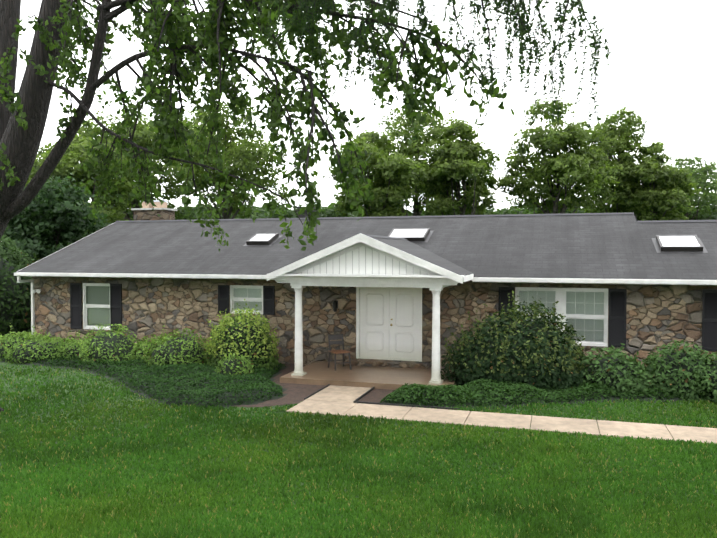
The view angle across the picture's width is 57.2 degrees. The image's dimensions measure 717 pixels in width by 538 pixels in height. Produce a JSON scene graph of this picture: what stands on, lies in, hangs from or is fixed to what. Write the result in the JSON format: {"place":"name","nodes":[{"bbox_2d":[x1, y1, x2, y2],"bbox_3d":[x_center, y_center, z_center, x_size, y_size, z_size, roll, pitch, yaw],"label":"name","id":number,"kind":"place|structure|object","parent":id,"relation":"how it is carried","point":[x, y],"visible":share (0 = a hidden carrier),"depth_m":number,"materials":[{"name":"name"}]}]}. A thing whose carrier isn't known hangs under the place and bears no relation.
{"place":"outdoors","nodes":[
{"label":"outdoors","id":0,"kind":"place"},
{"bbox_2d":[214,353,253,378],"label":"small shrub","id":1,"kind":"object","parent":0,"point":[250,369],"depth_m":16.76,"materials":[{"name":"green plant"}]},
{"bbox_2d":[0,362,716,537],"bbox_3d":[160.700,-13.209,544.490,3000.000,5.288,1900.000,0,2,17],"label":"ground","id":2,"kind":"structure","parent":0,"point":[4,364],"depth_m":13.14,"materials":[{"name":"green plant"}]},
{"bbox_2d":[0,232,40,337],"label":"tree","id":3,"kind":"object","parent":2,"relation":"on","point":[21,264],"depth_m":24.39,"materials":[{"name":"green plant"}]},
{"bbox_2d":[0,173,107,263],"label":"dense tree","id":4,"kind":"object","parent":2,"relation":"on","point":[40,214],"depth_m":28.04,"materials":[{"name":"green plant"}]},
{"bbox_2d":[25,134,134,235],"bbox_3d":[-16.509,-2.588,37.636,8.602,10.308,8.949,0,2,17],"label":"tree","id":5,"kind":"object","parent":2,"relation":"on","point":[67,163],"depth_m":36.24,"materials":[{"name":"green plant"}]},
{"bbox_2d":[42,97,229,220],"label":"tree","id":6,"kind":"object","parent":2,"relation":"on","point":[144,136],"depth_m":42.23,"materials":[{"name":"green plant"}]},
{"bbox_2d":[1,355,286,406],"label":"ground cover","id":7,"kind":"object","parent":2,"relation":"on","point":[255,402],"visible":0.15,"depth_m":15.44,"materials":[{"name":"green plant"}]},
{"bbox_2d":[95,198,220,226],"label":"tree","id":8,"kind":"object","parent":2,"relation":"on","point":[180,208],"visible":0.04,"depth_m":65.33,"materials":[{"name":"green plant"}]},
{"bbox_2d":[168,202,268,219],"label":"tree","id":9,"kind":"object","parent":2,"relation":"on","point":[238,215],"visible":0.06,"depth_m":72.26,"materials":[{"name":"green plant"}]},
{"bbox_2d":[162,99,294,218],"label":"tree","id":10,"kind":"object","parent":2,"relation":"on","point":[242,156],"depth_m":48.37,"materials":[{"name":"green plant"}]},
{"bbox_2d":[0,0,513,411],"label":"oak tree","id":11,"kind":"object","parent":2,"relation":"on","point":[209,54],"depth_m":10.80,"materials":[{"name":"green plant"}]},
{"bbox_2d":[247,201,300,217],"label":"tree","id":12,"kind":"object","parent":2,"relation":"on","point":[286,209],"visible":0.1,"depth_m":81.91,"materials":[{"name":"green plant"}]},
{"bbox_2d":[292,200,363,217],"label":"tree","id":13,"kind":"object","parent":2,"relation":"on","point":[328,211],"visible":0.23,"depth_m":77.26,"materials":[{"name":"green plant"}]},
{"bbox_2d":[280,361,456,391],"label":"porch slab","id":14,"kind":"structure","parent":2,"relation":"on","point":[322,373],"depth_m":16.69,"materials":[{"name":"brown concrete"}]},
{"bbox_2d":[328,334,351,370],"bbox_3d":[-0.522,2.249,17.842,0.476,0.900,0.596,-1,2,-23],"label":"porch chair","id":15,"kind":"object","parent":14,"relation":"on","point":[336,337],"visible":1,"depth_m":17.97,"materials":[{"name":"brown wood"}]},
{"bbox_2d":[291,286,442,383],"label":"porch columns","id":16,"kind":"structure","parent":14,"relation":"on","point":[435,377],"depth_m":15.82,"materials":[{"name":"white wood"}]},
{"bbox_2d":[267,233,473,287],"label":"portico trim","id":17,"kind":"structure","parent":16,"relation":"on","point":[439,277],"depth_m":16.03,"materials":[{"name":"white paint"}]},
{"bbox_2d":[285,242,430,274],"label":"gable boards","id":18,"kind":"object","parent":17,"relation":"attached to","point":[362,260],"visible":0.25,"depth_m":16.17,"materials":[{"name":"white wood"}]},
{"bbox_2d":[345,358,428,368],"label":"step","id":19,"kind":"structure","parent":14,"relation":"on","point":[391,363],"depth_m":18.09,"materials":[{"name":"stone"}]},
{"bbox_2d":[32,276,716,366],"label":"house walls","id":20,"kind":"structure","parent":2,"relation":"on","point":[659,315],"depth_m":19.02,"materials":[{"name":"stone"}]},
{"bbox_2d":[332,300,337,311],"bbox_3d":[-0.664,1.060,18.778,0.170,0.330,0.204,0,2,17],"label":"wall lantern","id":21,"kind":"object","parent":20,"relation":"attached to","point":[335,304],"depth_m":18.71,"materials":[{"name":"black metal"}]},
{"bbox_2d":[80,313,608,348],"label":"window sills","id":22,"kind":"structure","parent":20,"relation":"attached to","point":[590,347],"depth_m":19.55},
{"bbox_2d":[83,283,607,346],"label":"window frames","id":23,"kind":"structure","parent":20,"relation":"attached to","point":[560,297],"depth_m":17.14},
{"bbox_2d":[86,286,109,325],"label":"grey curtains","id":24,"kind":"object","parent":23,"relation":"attached to","point":[92,296],"depth_m":21.46,"materials":[{"name":"grey fabric"}]},
{"bbox_2d":[86,286,603,341],"bbox_3d":[1.044,1.238,18.472,20.760,1.380,0.025,0,2,17],"label":"window glass","id":25,"kind":"object","parent":23,"relation":"in","point":[261,303],"visible":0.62,"depth_m":17.36,"materials":[{"name":"clear glass"}]},
{"bbox_2d":[14,222,716,334],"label":"eave trim","id":26,"kind":"structure","parent":20,"relation":"attached to","point":[516,280],"depth_m":18.83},
{"bbox_2d":[18,214,716,279],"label":"roof shingles","id":27,"kind":"object","parent":20,"relation":"on","point":[620,246],"visible":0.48,"depth_m":20.14,"materials":[{"name":"grey"}]},
{"bbox_2d":[134,210,174,220],"bbox_3d":[-8.315,-1.381,26.818,1.350,2.000,0.850,0,2,17],"label":"chimney stone","id":28,"kind":"object","parent":27,"relation":"on","point":[152,215],"visible":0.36,"depth_m":26.43,"materials":[{"name":"brown stone"}]},
{"bbox_2d":[131,208,176,210],"bbox_3d":[-8.315,-2.416,26.792,1.510,0.070,0.990,0,2,17],"label":"chimney cap","id":29,"kind":"object","parent":28,"relation":"on","point":[154,209],"visible":0.79,"depth_m":26.36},
{"bbox_2d":[142,202,166,207],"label":"chimney pots","id":30,"kind":"object","parent":29,"relation":"on","point":[159,205],"visible":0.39,"depth_m":26.64,"materials":[{"name":"beige ceramic"}]},
{"bbox_2d":[243,233,282,245],"bbox_3d":[-3.187,-0.988,21.949,1.000,0.443,0.986,0,2,17],"label":"skylight","id":31,"kind":"object","parent":27,"relation":"on","point":[263,239],"visible":0.98,"depth_m":21.73,"materials":[{"name":"grey glass"}]},
{"bbox_2d":[295,207,315,217],"bbox_3d":[-1.984,-1.789,24.978,0.630,1.110,0.630,0,2,17],"label":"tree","id":32,"kind":"object","parent":27,"relation":"on","point":[302,215],"visible":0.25,"depth_m":24.77,"materials":[{"name":"black"}]},
{"bbox_2d":[388,228,432,241],"bbox_3d":[1.589,-1.069,20.809,1.400,0.477,1.080,0,2,17],"label":"skylight","id":33,"kind":"object","parent":27,"relation":"on","point":[417,234],"visible":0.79,"depth_m":20.70,"materials":[{"name":"grey glass"}]},
{"bbox_2d":[116,212,716,239],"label":"ridge caps","id":34,"kind":"object","parent":27,"relation":"on","point":[653,221],"visible":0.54,"depth_m":22.07,"materials":[{"name":"grey"}]},
{"bbox_2d":[652,235,707,252],"bbox_3d":[8.668,-0.689,17.800,1.220,0.495,1.127,0,2,17],"label":"skylight","id":35,"kind":"object","parent":27,"relation":"on","point":[678,243],"visible":1,"depth_m":17.57,"materials":[{"name":"grey glass"}]},
{"bbox_2d":[356,287,421,361],"bbox_3d":[0.869,1.507,18.503,1.900,2.090,0.180,0,2,17],"label":"front door","id":36,"kind":"structure","parent":20,"relation":"attached to","point":[378,309],"depth_m":18.51,"materials":[{"name":"paint"}]},
{"bbox_2d":[70,283,716,350],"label":"shutters","id":37,"kind":"object","parent":20,"relation":"attached to","point":[617,318],"visible":0.88,"depth_m":17.42,"materials":[{"name":"black wood"}]},
{"bbox_2d":[234,288,603,341],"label":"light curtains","id":38,"kind":"object","parent":20,"relation":"attached to","point":[546,298],"depth_m":17.17,"materials":[{"name":"white fabric"}]},
{"bbox_2d":[322,129,429,216],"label":"tree","id":39,"kind":"object","parent":2,"relation":"on","point":[382,168],"depth_m":42.33,"materials":[{"name":"green plant"}]},
{"bbox_2d":[339,209,465,216],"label":"tree","id":40,"kind":"object","parent":2,"relation":"on","point":[411,214],"visible":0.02,"depth_m":65.59,"materials":[{"name":"green plant"}]},
{"bbox_2d":[337,104,502,215],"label":"tree","id":41,"kind":"object","parent":2,"relation":"on","point":[425,142],"depth_m":47.78,"materials":[{"name":"green plant"}]},
{"bbox_2d":[233,364,684,406],"bbox_3d":[0.881,2.893,15.654,29.300,0.001,5.330,0,2,17],"label":"mulch bed","id":42,"kind":"object","parent":2,"relation":"on","point":[297,393],"visible":0.02,"depth_m":15.32,"materials":[{"name":"brown soil"}]},
{"bbox_2d":[0,323,48,361],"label":"shrub","id":43,"kind":"object","parent":42,"relation":"on","point":[5,338],"depth_m":20.11,"materials":[{"name":"green plant"}]},
{"bbox_2d":[2,326,78,364],"bbox_3d":[-9.680,2.264,20.043,2.544,1.108,1.960,0,2,17],"label":"shrub","id":44,"kind":"object","parent":42,"relation":"on","point":[45,339],"depth_m":19.54,"materials":[{"name":"green plant"}]},
{"bbox_2d":[53,329,92,358],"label":"shrub","id":45,"kind":"object","parent":42,"relation":"on","point":[69,348],"depth_m":19.50,"materials":[{"name":"green plant"}]},
{"bbox_2d":[78,323,142,363],"bbox_3d":[-7.255,2.204,19.403,2.202,1.259,1.926,0,2,17],"label":"shrub","id":46,"kind":"object","parent":42,"relation":"on","point":[84,354],"depth_m":18.90,"materials":[{"name":"green plant"}]},
{"bbox_2d":[128,331,171,362],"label":"shrub","id":47,"kind":"object","parent":42,"relation":"on","point":[142,342],"depth_m":19.02,"materials":[{"name":"green plant"}]},
{"bbox_2d":[143,325,209,368],"bbox_3d":[-5.175,2.186,18.806,2.123,1.326,1.825,0,2,17],"label":"shrub","id":48,"kind":"object","parent":42,"relation":"on","point":[166,339],"depth_m":18.37,"materials":[{"name":"green plant"}]},
{"bbox_2d":[204,299,279,370],"bbox_3d":[-3.252,1.840,18.383,2.360,2.047,2.200,0,2,17],"label":"porch shrub","id":49,"kind":"object","parent":42,"relation":"on","point":[224,327],"depth_m":17.75,"materials":[{"name":"green plant"}]},
{"bbox_2d":[304,384,459,409],"bbox_3d":[0.681,2.904,14.916,3.455,0.080,1.640,0,2,17],"label":"path edging","id":50,"kind":"object","parent":42,"relation":"on","point":[357,401],"visible":0.55,"depth_m":14.18,"materials":[{"name":"black"}]},
{"bbox_2d":[440,290,585,391],"bbox_3d":[3.689,1.717,15.892,3.420,2.414,2.104,0,2,17],"label":"porch shrub","id":51,"kind":"object","parent":42,"relation":"on","point":[568,365],"depth_m":15.38,"materials":[{"name":"green plant"}]},
{"bbox_2d":[380,376,682,406],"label":"ground cover leaves","id":52,"kind":"object","parent":42,"relation":"on","point":[468,388],"visible":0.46,"depth_m":14.52,"materials":[{"name":"green plant"}]},
{"bbox_2d":[383,386,684,408],"bbox_3d":[4.055,2.810,15.090,6.400,0.218,3.800,0,2,17],"label":"ground cover","id":53,"kind":"object","parent":42,"relation":"on","point":[577,401],"visible":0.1,"depth_m":14.41,"materials":[{"name":"green plant"}]},
{"bbox_2d":[576,343,657,395],"bbox_3d":[6.000,2.357,15.522,2.081,1.177,1.761,0,2,17],"label":"shrub","id":54,"kind":"object","parent":42,"relation":"on","point":[642,381],"depth_m":15.01,"materials":[{"name":"green plant"}]},
{"bbox_2d":[640,340,714,400],"bbox_3d":[7.395,2.281,15.295,1.733,1.342,1.781,0,2,17],"label":"shrub","id":55,"kind":"object","parent":42,"relation":"on","point":[655,363],"depth_m":14.78,"materials":[{"name":"green plant"}]},
{"bbox_2d":[692,351,716,402],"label":"shrub","id":56,"kind":"object","parent":42,"relation":"on","point":[707,388],"depth_m":14.50,"materials":[{"name":"green plant"}]},
{"bbox_2d":[419,120,499,215],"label":"tree","id":57,"kind":"object","parent":2,"relation":"on","point":[454,161],"depth_m":44.79,"materials":[{"name":"green plant"}]},
{"bbox_2d":[458,206,536,214],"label":"tree","id":58,"kind":"object","parent":2,"relation":"on","point":[502,211],"depth_m":70.37,"materials":[{"name":"green plant"}]},
{"bbox_2d":[515,198,589,213],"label":"tree","id":59,"kind":"object","parent":2,"relation":"on","point":[530,208],"visible":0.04,"depth_m":83.45,"materials":[{"name":"green plant"}]},
{"bbox_2d":[496,98,622,213],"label":"tree","id":60,"kind":"object","parent":2,"relation":"on","point":[577,166],"depth_m":45.90,"materials":[{"name":"green plant"}]},
{"bbox_2d":[581,107,668,220],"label":"tree","id":61,"kind":"object","parent":2,"relation":"on","point":[619,141],"depth_m":50.47,"materials":[{"name":"green plant"}]},
{"bbox_2d":[618,141,701,220],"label":"tree","id":62,"kind":"object","parent":2,"relation":"on","point":[648,169],"depth_m":48.97,"materials":[{"name":"green plant"}]},
{"bbox_2d":[615,200,716,219],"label":"tree","id":63,"kind":"object","parent":2,"relation":"on","point":[705,217],"visible":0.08,"depth_m":63.91,"materials":[{"name":"green plant"}]},
{"bbox_2d":[641,155,716,219],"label":"tree","id":64,"kind":"object","parent":2,"relation":"on","point":[706,196],"depth_m":58.49,"materials":[{"name":"green plant"}]},
{"bbox_2d":[15,0,716,211],"label":"sky","id":65,"kind":"structure","parent":0,"point":[662,59],"materials":[{"name":"white"}]},
{"bbox_2d":[262,0,610,134],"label":"branches","id":66,"kind":"object","parent":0,"point":[318,4],"depth_m":8.28,"materials":[{"name":"green plant"}]},
{"bbox_2d":[287,385,716,443],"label":"path","id":67,"kind":"structure","parent":0,"point":[333,399],"depth_m":12.86,"materials":[{"name":"concrete"}]}
]}

